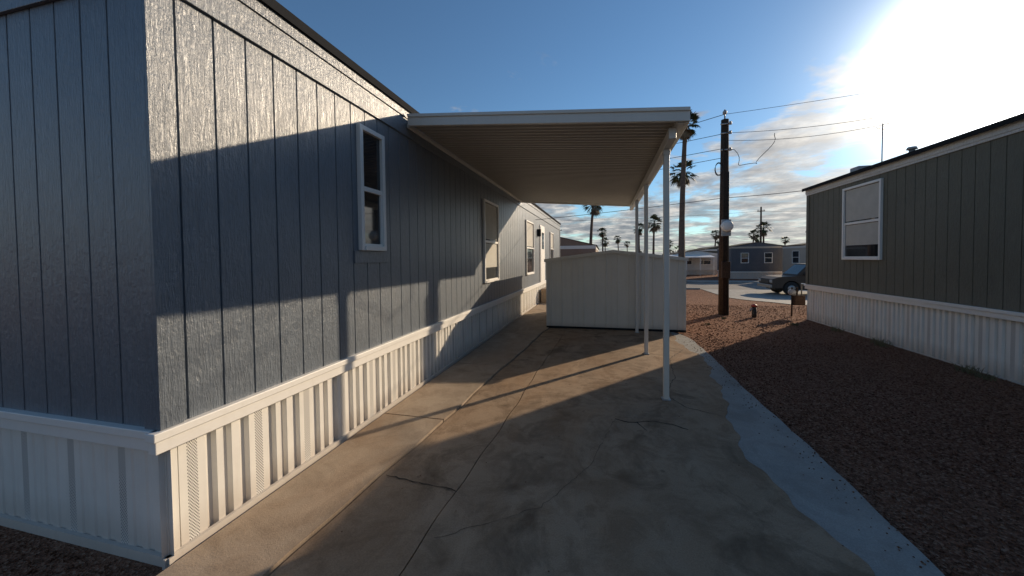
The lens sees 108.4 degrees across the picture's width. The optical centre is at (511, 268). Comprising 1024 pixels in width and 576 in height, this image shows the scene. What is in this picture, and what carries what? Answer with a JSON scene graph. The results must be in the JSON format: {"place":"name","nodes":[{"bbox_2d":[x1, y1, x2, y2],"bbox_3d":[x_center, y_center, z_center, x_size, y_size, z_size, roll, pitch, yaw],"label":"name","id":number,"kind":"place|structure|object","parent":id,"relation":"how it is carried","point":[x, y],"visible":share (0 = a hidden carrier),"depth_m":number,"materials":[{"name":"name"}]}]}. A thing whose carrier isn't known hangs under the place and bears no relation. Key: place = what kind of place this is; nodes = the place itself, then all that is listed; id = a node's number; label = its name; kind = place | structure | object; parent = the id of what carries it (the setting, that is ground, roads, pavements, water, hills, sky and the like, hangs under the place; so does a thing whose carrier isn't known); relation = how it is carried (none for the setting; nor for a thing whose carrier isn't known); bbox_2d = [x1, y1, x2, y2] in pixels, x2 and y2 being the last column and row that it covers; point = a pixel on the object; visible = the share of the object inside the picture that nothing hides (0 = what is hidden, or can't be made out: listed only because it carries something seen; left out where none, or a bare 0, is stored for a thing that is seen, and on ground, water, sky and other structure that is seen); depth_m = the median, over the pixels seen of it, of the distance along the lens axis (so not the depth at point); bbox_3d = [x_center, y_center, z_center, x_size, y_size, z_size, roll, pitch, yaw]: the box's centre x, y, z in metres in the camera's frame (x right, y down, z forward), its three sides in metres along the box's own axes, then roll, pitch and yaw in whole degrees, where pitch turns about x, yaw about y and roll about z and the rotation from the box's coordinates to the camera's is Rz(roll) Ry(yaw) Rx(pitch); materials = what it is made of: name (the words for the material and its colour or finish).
{"place":"outdoors","nodes":[
{"label":"outdoors","id":0,"kind":"place"},
{"bbox_2d":[354,251,386,262],"bbox_3d":[-1.386,-0.116,3.651,0.016,0.117,0.520,0,2,14],"label":"window apron","id":1,"kind":"object","parent":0,"point":[370,256],"depth_m":3.62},
{"bbox_2d":[486,243,496,267],"bbox_3d":[-0.424,-0.268,7.500,0.001,0.475,0.826,0,2,14],"label":"window blind","id":2,"kind":"object","parent":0,"point":[491,255],"depth_m":7.52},
{"bbox_2d":[0,271,1023,575],"bbox_3d":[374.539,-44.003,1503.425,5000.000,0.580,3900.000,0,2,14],"label":"ground","id":3,"kind":"structure","parent":0,"point":[94,559],"depth_m":3.41,"materials":[{"name":"gravel"}]},
{"bbox_2d":[0,428,173,555],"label":"skirting","id":4,"kind":"object","parent":3,"relation":"on","point":[109,492],"visible":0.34,"depth_m":2.14,"materials":[{"name":"white metal"}]},
{"bbox_2d":[0,418,147,450],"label":"skirt trim","id":5,"kind":"structure","parent":4,"relation":"attached to","point":[102,438],"depth_m":2.05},
{"bbox_2d":[0,407,153,439],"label":"skirt trim cap","id":6,"kind":"object","parent":5,"relation":"on","point":[124,430],"visible":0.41,"depth_m":2.04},
{"bbox_2d":[0,0,144,426],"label":"siding wall","id":7,"kind":"structure","parent":6,"relation":"on","point":[70,334],"depth_m":2.04,"materials":[{"name":"wood"}]},
{"bbox_2d":[0,0,57,15],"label":"frieze board","id":8,"kind":"object","parent":7,"relation":"attached to","point":[8,6],"depth_m":2.07,"materials":[{"name":"blue"}]},
{"bbox_2d":[128,0,157,430],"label":"corner board","id":9,"kind":"object","parent":7,"relation":"attached to","point":[142,206],"visible":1,"depth_m":1.89,"materials":[{"name":"grey"}]},
{"bbox_2d":[0,513,174,566],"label":"skirt rail","id":10,"kind":"object","parent":3,"relation":"on","point":[140,554],"visible":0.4,"depth_m":2.11,"materials":[{"name":"white metal"}]},
{"bbox_2d":[162,301,540,569],"bbox_3d":[0.326,1.310,10.630,0.024,0.080,17.900,0,2,14],"label":"skirt rail","id":11,"kind":"object","parent":3,"relation":"on","point":[198,540],"visible":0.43,"depth_m":2.75,"materials":[{"name":"white metal"}]},
{"bbox_2d":[158,283,545,558],"bbox_3d":[0.298,0.986,10.627,0.028,0.630,17.900,0,2,14],"label":"skirting","id":12,"kind":"object","parent":3,"relation":"on","point":[224,470],"visible":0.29,"depth_m":2.83,"materials":[{"name":"white metal"}]},
{"bbox_2d":[164,447,179,554],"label":"skirt corner trim","id":13,"kind":"structure","parent":12,"relation":"attached to","point":[175,498],"depth_m":2.00,"materials":[{"name":"white metal"}]},
{"bbox_2d":[148,282,545,455],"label":"skirt trim","id":14,"kind":"structure","parent":12,"relation":"attached to","point":[162,446],"depth_m":2.59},
{"bbox_2d":[144,280,545,443],"bbox_3d":[0.345,0.593,10.603,0.068,0.045,18.020,0,2,14],"label":"skirt trim cap","id":15,"kind":"object","parent":14,"relation":"on","point":[154,436],"visible":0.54,"depth_m":2.57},
{"bbox_2d":[169,0,559,420],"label":"siding wall","id":16,"kind":"structure","parent":15,"relation":"on","point":[278,285],"depth_m":2.71,"materials":[{"name":"wood"}]},
{"bbox_2d":[142,0,183,430],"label":"corner board","id":17,"kind":"object","parent":16,"relation":"attached to","point":[162,191],"visible":1,"depth_m":1.92,"materials":[{"name":"grey"}]},
{"bbox_2d":[356,123,364,249],"bbox_3d":[-1.419,-0.762,3.467,0.045,1.180,0.045,0,2,14],"label":"window jamb","id":18,"kind":"object","parent":16,"relation":"attached to","point":[360,184],"depth_m":3.45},
{"bbox_2d":[183,0,559,229],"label":"frieze board","id":19,"kind":"object","parent":16,"relation":"attached to","point":[242,20],"visible":0.92,"depth_m":2.88,"materials":[{"name":"grey"}]},
{"bbox_2d":[363,132,379,243],"bbox_3d":[-1.393,-0.767,3.643,0.010,1.090,0.310,0,2,14],"label":"window glass","id":20,"kind":"object","parent":16,"relation":"attached to","point":[371,153],"visible":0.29,"depth_m":3.65,"materials":[{"name":"glass"}]},
{"bbox_2d":[363,125,381,139],"bbox_3d":[-1.383,-1.335,3.624,0.043,0.045,0.310,0,2,14],"label":"window head","id":21,"kind":"object","parent":16,"relation":"attached to","point":[367,130],"depth_m":3.61},
{"bbox_2d":[364,186,381,195],"bbox_3d":[-1.376,-0.765,3.639,0.024,0.045,0.310,0,2,14],"label":"window rail","id":22,"kind":"object","parent":16,"relation":"attached to","point":[372,191],"depth_m":3.63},
{"bbox_2d":[362,246,384,250],"bbox_3d":[-1.365,-0.200,3.654,0.055,0.045,0.310,0,2,14],"label":"window sill","id":23,"kind":"structure","parent":16,"relation":"attached to","point":[374,248],"depth_m":3.62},
{"bbox_2d":[379,196,382,245],"bbox_3d":[-1.343,-0.487,3.788,0.016,0.520,0.022,0,2,14],"label":"window sash","id":24,"kind":"object","parent":16,"relation":"attached to","point":[380,211],"depth_m":3.78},
{"bbox_2d":[379,135,386,250],"bbox_3d":[-1.333,-0.773,3.811,0.045,1.180,0.045,0,2,14],"label":"window jamb","id":25,"kind":"object","parent":16,"relation":"attached to","point":[382,166],"depth_m":3.79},
{"bbox_2d":[482,198,485,282],"bbox_3d":[-0.528,-0.526,7.036,0.045,1.610,0.045,0,2,14],"label":"window jamb","id":26,"kind":"object","parent":16,"relation":"attached to","point":[484,243],"depth_m":7.02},
{"bbox_2d":[485,203,496,240],"bbox_3d":[-0.431,-0.940,7.481,0.001,0.700,0.850,0,2,14],"label":"window blind","id":27,"kind":"object","parent":16,"relation":"attached to","point":[491,221],"depth_m":7.47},
{"bbox_2d":[485,202,496,278],"bbox_3d":[-0.432,-0.540,7.494,0.010,1.520,0.890,0,2,14],"label":"window glass","id":28,"kind":"object","parent":16,"relation":"attached to","point":[491,272],"visible":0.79,"depth_m":7.53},
{"bbox_2d":[497,205,499,279],"bbox_3d":[-0.302,-0.554,7.943,0.045,1.610,0.045,0,2,14],"label":"window jamb","id":29,"kind":"object","parent":16,"relation":"attached to","point":[498,238],"depth_m":7.92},
{"bbox_2d":[525,220,526,274],"bbox_3d":[0.416,-0.622,10.829,0.045,1.630,0.045,0,2,14],"label":"window jamb","id":30,"kind":"object","parent":16,"relation":"attached to","point":[526,245],"depth_m":10.81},
{"bbox_2d":[527,223,532,272],"bbox_3d":[0.539,-0.639,11.394,0.010,1.540,1.110,0,2,14],"label":"window glass","id":31,"kind":"object","parent":16,"relation":"attached to","point":[529,260],"visible":0.5,"depth_m":11.37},
{"bbox_2d":[539,225,544,281],"bbox_3d":[1.118,-0.554,13.675,0.030,2.060,1.020,0,2,14],"label":"door frame","id":32,"kind":"object","parent":16,"relation":"attached to","point":[540,252],"visible":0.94,"depth_m":13.21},
{"bbox_2d":[540,226,544,281],"bbox_3d":[1.140,-0.534,13.670,0.015,1.980,0.900,0,2,14],"label":"door leaf","id":33,"kind":"object","parent":32,"relation":"in","point":[542,260],"visible":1,"depth_m":13.55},
{"bbox_2d":[582,205,601,243],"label":"palm tree","id":34,"kind":"object","parent":3,"relation":"on","point":[595,208],"visible":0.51,"depth_m":69.77,"materials":[{"name":"green plant"}]},
{"bbox_2d":[597,228,606,250],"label":"palm tree","id":35,"kind":"object","parent":3,"relation":"on","point":[602,234],"visible":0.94,"depth_m":109.18,"materials":[{"name":"green plant"}]},
{"bbox_2d":[600,237,609,250],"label":"palm tree","id":36,"kind":"object","parent":3,"relation":"on","point":[605,244],"visible":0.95,"depth_m":109.54,"materials":[{"name":"green plant"}]},
{"bbox_2d":[633,223,643,252],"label":"palm tree","id":37,"kind":"object","parent":3,"relation":"on","point":[640,230],"visible":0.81,"depth_m":109.86,"materials":[{"name":"green plant"}]},
{"bbox_2d":[648,214,661,253],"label":"palm tree","id":38,"kind":"object","parent":3,"relation":"on","point":[654,227],"visible":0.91,"depth_m":94.66,"materials":[{"name":"green plant"}]},
{"bbox_2d":[670,160,698,281],"bbox_3d":[14.421,-4.073,31.430,2.492,10.485,2.523,-1,2,-8],"label":"palm tree","id":39,"kind":"object","parent":3,"relation":"on","point":[675,179],"visible":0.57,"depth_m":31.21,"materials":[{"name":"green plant"}]},
{"bbox_2d":[678,110,700,256],"bbox_3d":[13.914,-5.707,29.778,2.408,13.855,2.564,0,2,14],"label":"palm tree","id":40,"kind":"object","parent":3,"relation":"on","point":[688,132],"visible":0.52,"depth_m":29.77,"materials":[{"name":"brown plant"}]},
{"bbox_2d":[670,254,714,275],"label":"patio awning","id":41,"kind":"object","parent":3,"relation":"on","point":[700,256],"visible":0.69,"depth_m":42.80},
{"bbox_2d":[687,271,716,273],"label":"skirting","id":42,"kind":"object","parent":3,"relation":"on","point":[702,272],"visible":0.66,"depth_m":44.85,"materials":[{"name":"white metal"}]},
{"bbox_2d":[710,230,718,245],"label":"palm tree","id":43,"kind":"object","parent":3,"relation":"on","point":[716,236],"visible":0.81,"depth_m":84.72,"materials":[{"name":"green plant"}]},
{"bbox_2d":[686,281,758,289],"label":"kerb","id":44,"kind":"structure","parent":3,"relation":"on","point":[716,282],"depth_m":30.59,"materials":[{"name":"concrete"}]},
{"bbox_2d":[715,109,775,314],"bbox_3d":[6.272,-1.395,10.063,1.419,5.945,0.435,0,2,14],"label":"utility pole","id":45,"kind":"object","parent":3,"relation":"on","point":[726,225],"visible":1,"depth_m":10.12,"materials":[{"name":"brown wood"}]},
{"bbox_2d":[537,198,721,219],"bbox_3d":[-2.123,-1.752,13.775,17.526,0.438,0.014,0,2,25],"label":"power line","id":46,"kind":"object","parent":45,"relation":"attached to","point":[629,209],"visible":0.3,"depth_m":11.26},
{"bbox_2d":[728,110,916,132],"bbox_3d":[7.496,-3.608,9.184,3.768,0.167,0.011,0,2,27],"label":"power line","id":47,"kind":"object","parent":45,"relation":"attached to","point":[828,124],"visible":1,"depth_m":9.04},
{"bbox_2d":[731,116,918,140],"bbox_3d":[7.498,-3.394,9.190,3.769,0.197,0.011,0,2,27],"label":"power line","id":48,"kind":"object","parent":45,"relation":"attached to","point":[818,135],"visible":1,"depth_m":9.12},
{"bbox_2d":[729,66,1021,113],"bbox_3d":[14.976,-6.280,11.474,18.502,3.811,0.011,-1,2,-8],"label":"power line","id":49,"kind":"object","parent":45,"relation":"attached to","point":[870,92],"visible":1,"depth_m":10.85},
{"bbox_2d":[749,304,757,317],"bbox_3d":[6.375,1.146,9.759,0.145,0.430,0.225,2,3,59],"label":"water standpipe","id":50,"kind":"object","parent":3,"relation":"on","point":[754,310],"visible":0.91,"depth_m":9.74,"materials":[{"name":"black metal"}]},
{"bbox_2d":[748,229,758,241],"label":"palm tree","id":51,"kind":"object","parent":3,"relation":"on","point":[753,232],"visible":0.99,"depth_m":94.19,"materials":[{"name":"green plant"}]},
{"bbox_2d":[702,289,806,304],"bbox_3d":[14.640,1.287,17.786,7.200,0.498,12.300,0,2,14],"label":"parking pad","id":52,"kind":"object","parent":3,"relation":"on","point":[768,296],"visible":0.38,"depth_m":20.37,"materials":[{"name":"concrete"}]},
{"bbox_2d":[757,263,806,294],"bbox_3d":[17.127,0.568,20.701,5.380,1.720,2.200,0,2,14],"label":"pickup truck","id":53,"kind":"object","parent":52,"relation":"on","point":[793,276],"visible":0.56,"depth_m":20.40,"materials":[{"name":"grey paint"}]},
{"bbox_2d":[731,273,781,277],"bbox_3d":[23.524,0.664,35.451,4.500,0.600,0.028,0,2,14],"label":"skirting","id":54,"kind":"object","parent":3,"relation":"on","point":[745,275],"visible":0.69,"depth_m":35.57,"materials":[{"name":"white metal"}]},
{"bbox_2d":[732,272,781,272],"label":"skirt trim","id":55,"kind":"structure","parent":3,"relation":"on","point":[756,272],"depth_m":35.39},
{"bbox_3d":[23.507,0.288,35.389,4.500,0.045,0.068,0,2,14],"label":"skirt trim cap","id":56,"kind":"object","parent":55,"relation":"on","visible":0},
{"bbox_2d":[732,248,782,271],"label":"siding wall","id":57,"kind":"structure","parent":56,"relation":"on","point":[756,263],"depth_m":35.38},
{"bbox_2d":[741,253,747,262],"bbox_3d":[22.425,-1.030,35.617,0.610,0.910,0.010,0,2,14],"label":"window glass","id":58,"kind":"object","parent":57,"relation":"attached to","point":[744,257],"visible":1,"depth_m":35.62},
{"bbox_2d":[765,253,771,261],"bbox_3d":[24.366,-1.036,35.134,0.610,0.910,0.010,0,2,14],"label":"window glass","id":59,"kind":"object","parent":57,"relation":"attached to","point":[768,257],"visible":1,"depth_m":35.12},
{"bbox_2d":[757,207,761,241],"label":"utility pole","id":60,"kind":"object","parent":3,"relation":"on","point":[760,211],"visible":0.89,"depth_m":54.76,"materials":[{"name":"brown wood"}]},
{"bbox_2d":[755,221,772,242],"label":"palm tree","id":61,"kind":"object","parent":3,"relation":"on","point":[764,231],"visible":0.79,"depth_m":94.53,"materials":[{"name":"green plant"}]},
{"bbox_2d":[788,283,805,315],"bbox_3d":[7.532,0.867,9.698,0.360,0.968,0.500,0,2,14],"label":"gas meter","id":62,"kind":"object","parent":3,"relation":"on","point":[796,299],"visible":0.91,"depth_m":9.80,"materials":[{"name":"brown metal"}]},
{"bbox_2d":[807,289,808,318],"bbox_3d":[9.597,0.890,8.783,4.430,0.810,0.028,0,2,14],"label":"skirting","id":63,"kind":"object","parent":3,"relation":"on","point":[807,303],"visible":0.02,"depth_m":9.33,"materials":[{"name":"white metal"}]},
{"bbox_2d":[805,286,1023,321],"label":"skirt trim","id":64,"kind":"structure","parent":63,"relation":"attached to","point":[982,313],"depth_m":5.73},
{"bbox_2d":[804,284,1023,316],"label":"skirt trim cap","id":65,"kind":"object","parent":64,"relation":"on","point":[1013,313],"visible":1,"depth_m":5.71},
{"bbox_2d":[809,131,1023,312],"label":"siding wall","id":66,"kind":"structure","parent":65,"relation":"on","point":[953,227],"depth_m":5.54,"materials":[{"name":"wood"}]},
{"bbox_2d":[805,195,809,283],"bbox_3d":[7.425,-0.718,9.286,0.018,2.219,0.113,0,2,14],"label":"corner board","id":67,"kind":"object","parent":66,"relation":"attached to","point":[807,237],"visible":1,"depth_m":9.27,"materials":[{"name":"grey"}]},
{"bbox_2d":[841,189,845,259],"bbox_3d":[7.055,-0.944,7.861,0.045,1.500,0.045,0,2,14],"label":"window jamb","id":68,"kind":"object","parent":66,"relation":"attached to","point":[843,214],"depth_m":7.86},
{"bbox_2d":[842,258,877,259],"bbox_3d":[6.926,-0.201,7.357,0.055,0.045,1.040,0,2,14],"label":"window sill","id":69,"kind":"structure","parent":66,"relation":"attached to","point":[859,258],"depth_m":7.32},
{"bbox_2d":[844,179,878,190],"bbox_3d":[6.917,-1.655,7.315,0.043,0.045,1.040,0,2,14],"label":"window head","id":70,"kind":"object","parent":66,"relation":"attached to","point":[862,184],"depth_m":7.26},
{"bbox_2d":[845,182,878,255],"bbox_3d":[6.941,-0.928,7.331,0.010,1.410,1.040,0,2,14],"label":"window glass","id":71,"kind":"object","parent":66,"relation":"attached to","point":[862,250],"visible":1,"depth_m":7.36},
{"bbox_2d":[878,178,883,259],"bbox_3d":[6.793,-0.912,6.809,0.045,1.500,0.045,0,2,14],"label":"window jamb","id":72,"kind":"object","parent":66,"relation":"attached to","point":[880,220],"depth_m":6.79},
{"bbox_2d":[806,127,1023,195],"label":"frieze board","id":73,"kind":"object","parent":66,"relation":"attached to","point":[958,148],"visible":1,"depth_m":5.71,"materials":[{"name":"white"}]},
{"bbox_2d":[863,337,893,345],"bbox_3d":[6.673,1.307,6.714,0.262,0.122,0.411,-1,2,-8],"label":"weed plant","id":74,"kind":"object","parent":3,"relation":"on","point":[874,340],"visible":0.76,"depth_m":6.75,"materials":[{"name":"green plant"}]},
{"bbox_2d":[807,319,1023,385],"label":"skirt rail","id":75,"kind":"object","parent":3,"relation":"on","point":[924,354],"visible":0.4,"depth_m":5.88,"materials":[{"name":"white metal"}]},
{"bbox_2d":[809,289,1023,383],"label":"skirting","id":76,"kind":"object","parent":3,"relation":"on","point":[992,346],"visible":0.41,"depth_m":5.80,"materials":[{"name":"white metal"}]},
{"bbox_2d":[948,360,983,374],"bbox_3d":[6.222,1.362,5.047,0.340,0.114,0.318,-2,2,-45],"label":"weed plant","id":77,"kind":"object","parent":3,"relation":"on","point":[964,369],"visible":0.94,"depth_m":5.04,"materials":[{"name":"green plant"}]},
{"bbox_2d":[969,369,999,380],"bbox_3d":[6.133,1.387,4.797,0.230,0.081,0.268,0,2,31],"label":"weed plant","id":78,"kind":"object","parent":3,"relation":"on","point":[986,377],"visible":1,"depth_m":4.79,"materials":[{"name":"green plant"}]},
{"bbox_2d":[527,222,532,246],"bbox_3d":[0.540,-1.044,11.381,0.001,0.710,1.070,0,2,14],"label":"window blind","id":79,"kind":"object","parent":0,"point":[529,234],"depth_m":11.38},
{"bbox_2d":[156,303,944,575],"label":"driveway","id":80,"kind":"structure","parent":0,"point":[593,489],"depth_m":2.57,"materials":[{"name":"concrete"}]},
{"bbox_2d":[407,106,690,400],"bbox_3d":[0.985,-0.232,6.859,3.005,3.261,6.105,0,2,14],"label":"carport","id":81,"kind":"object","parent":80,"relation":"on","point":[611,157],"visible":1,"depth_m":4.76,"materials":[{"name":"metal"}]},
{"bbox_2d":[544,250,688,332],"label":"storage shed","id":82,"kind":"structure","parent":80,"relation":"on","point":[594,290],"depth_m":8.15,"materials":[{"name":"paint"}]},
{"bbox_2d":[560,237,597,247],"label":"roof","id":83,"kind":"structure","parent":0,"point":[578,241],"depth_m":24.59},
{"bbox_2d":[560,245,594,247],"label":"fascia","id":84,"kind":"structure","parent":83,"relation":"attached to","point":[577,246],"depth_m":24.62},
{"bbox_2d":[560,238,590,245],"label":"roof","id":85,"kind":"structure","parent":84,"relation":"on","point":[565,242],"depth_m":24.74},
{"bbox_2d":[276,0,1023,254],"label":"sky","id":86,"kind":"structure","parent":0,"point":[710,57],"materials":[{"name":"blue"}]},
{"bbox_2d":[686,280,758,281],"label":"sidewalk","id":87,"kind":"structure","parent":0,"point":[717,280],"depth_m":32.32,"materials":[{"name":"concrete"}]},
{"bbox_2d":[686,282,770,289],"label":"road","id":88,"kind":"structure","parent":0,"point":[735,286],"depth_m":26.96,"materials":[{"name":"asphalt"}]},
{"bbox_2d":[729,242,784,246],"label":"roof","id":89,"kind":"structure","parent":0,"point":[750,243],"depth_m":35.62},
{"bbox_2d":[732,246,780,247],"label":"fascia","id":90,"kind":"structure","parent":89,"relation":"attached to","point":[756,246],"depth_m":35.32,"materials":[{"name":"beige"}]},
{"bbox_2d":[733,242,780,246],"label":"gable wall","id":91,"kind":"structure","parent":90,"relation":"on","point":[755,244],"depth_m":35.34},
{"bbox_2d":[844,219,877,224],"bbox_3d":[6.924,-0.925,7.335,0.024,0.045,1.040,0,2,14],"label":"window rail","id":92,"kind":"object","parent":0,"point":[864,221],"depth_m":7.30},
{"bbox_2d":[844,256,877,257],"bbox_3d":[6.935,-0.234,7.354,0.016,0.022,0.996,0,2,14],"label":"window sash","id":93,"kind":"object","parent":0,"point":[860,256],"depth_m":7.33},
{"bbox_2d":[846,222,877,245],"bbox_3d":[6.938,-0.683,7.339,0.001,0.420,0.976,0,2,14],"label":"window blind","id":94,"kind":"object","parent":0,"point":[863,234],"depth_m":7.31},
{"bbox_2d":[846,182,878,221],"bbox_3d":[6.931,-1.300,7.322,0.001,0.645,1.000,0,2,14],"label":"window blind","id":95,"kind":"object","parent":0,"point":[862,202],"depth_m":7.28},
{"bbox_2d":[881,123,883,161],"bbox_3d":[8.617,-2.757,8.605,0.043,1.251,0.044,0,2,14],"label":"antenna mast","id":96,"kind":"object","parent":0,"point":[882,145],"visible":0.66,"depth_m":8.59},
{"bbox_3d":[-1.758,-2.262,11.040,4.355,0.474,18.020,0,2,14],"label":"roof","id":97,"kind":"object","parent":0,"visible":0},
{"bbox_2d":[238,0,559,225],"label":"fascia","id":98,"kind":"structure","parent":97,"relation":"attached to","point":[269,15],"depth_m":2.96,"materials":[{"name":"white"}]},
{"bbox_2d":[260,0,560,224],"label":"drip edge","id":99,"kind":"object","parent":97,"relation":"attached to","point":[292,18],"visible":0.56,"depth_m":3.09,"materials":[{"name":"metal"}]},
{"bbox_3d":[7.418,-1.962,0.082,4.610,0.513,17.980,0,2,14],"label":"roof","id":100,"kind":"object","parent":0,"visible":0},
{"bbox_2d":[850,165,870,171],"bbox_3d":[8.061,-2.183,8.493,0.350,0.320,0.300,0,2,14],"label":"roof vent box","id":101,"kind":"object","parent":100,"relation":"attached to","point":[855,168],"visible":0.24,"depth_m":8.41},
{"bbox_2d":[802,113,1023,191],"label":"drip edge","id":102,"kind":"object","parent":100,"relation":"attached to","point":[1018,117],"visible":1,"depth_m":5.64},
{"bbox_2d":[805,119,1023,194],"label":"fascia","id":103,"kind":"structure","parent":100,"relation":"attached to","point":[984,135],"depth_m":5.70,"materials":[{"name":"white"}]},
{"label":"fascia","id":104,"kind":"object","parent":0,"visible":0},
{"bbox_2d":[685,251,710,253],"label":"gable wall","id":105,"kind":"structure","parent":104,"relation":"on","point":[696,252],"depth_m":44.87,"materials":[{"name":"white"}]},
{"bbox_3d":[3.074,0.849,25.040,5.050,0.070,0.052,0,2,14],"label":"skirt trim","id":106,"kind":"object","parent":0,"visible":0},
{"bbox_3d":[3.072,0.792,25.030,5.050,0.045,0.068,0,2,14],"label":"skirt trim cap","id":107,"kind":"object","parent":106,"relation":"on","visible":0},
{"bbox_2d":[560,249,593,256],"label":"siding wall","id":108,"kind":"structure","parent":107,"relation":"on","point":[566,252],"depth_m":24.71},
{"bbox_2d":[560,247,594,248],"bbox_3d":[3.048,-1.369,24.963,5.050,0.100,0.022,0,2,14],"label":"frieze board","id":109,"kind":"object","parent":108,"relation":"attached to","point":[579,248],"visible":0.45,"depth_m":24.59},
{"bbox_3d":[21.873,0.287,38.120,0.052,0.070,4.590,0,2,14],"label":"skirt trim","id":110,"kind":"object","parent":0,"visible":0},
{"bbox_3d":[21.864,0.229,38.121,0.068,0.045,4.620,0,2,14],"label":"skirt trim cap","id":111,"kind":"object","parent":110,"relation":"on","visible":0},
{"bbox_2d":[718,249,730,270],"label":"siding wall","id":112,"kind":"structure","parent":111,"relation":"on","point":[729,258],"depth_m":36.44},
{"bbox_3d":[24.365,0.482,31.989,0.052,0.070,4.090,0,2,14],"label":"skirt trim","id":113,"kind":"object","parent":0,"visible":0},
{"bbox_3d":[24.357,0.425,31.990,0.068,0.045,4.120,0,2,14],"label":"skirt trim cap","id":114,"kind":"object","parent":113,"relation":"on","visible":0},
{"bbox_2d":[783,248,804,272],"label":"siding wall","id":115,"kind":"structure","parent":114,"relation":"on","point":[787,259],"depth_m":32.66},
{"bbox_2d":[793,251,798,262],"bbox_3d":[24.244,-0.986,31.562,0.010,1.010,1.110,0,2,14],"label":"window glass","id":116,"kind":"object","parent":115,"relation":"attached to","point":[795,256],"visible":0.86,"depth_m":31.54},
{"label":"skirt trim","id":117,"kind":"object","parent":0,"visible":0},
{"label":"skirt trim cap","id":118,"kind":"object","parent":117,"relation":"on","visible":0},
{"bbox_2d":[687,255,716,269],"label":"siding wall","id":119,"kind":"structure","parent":118,"relation":"on","point":[695,265],"depth_m":44.84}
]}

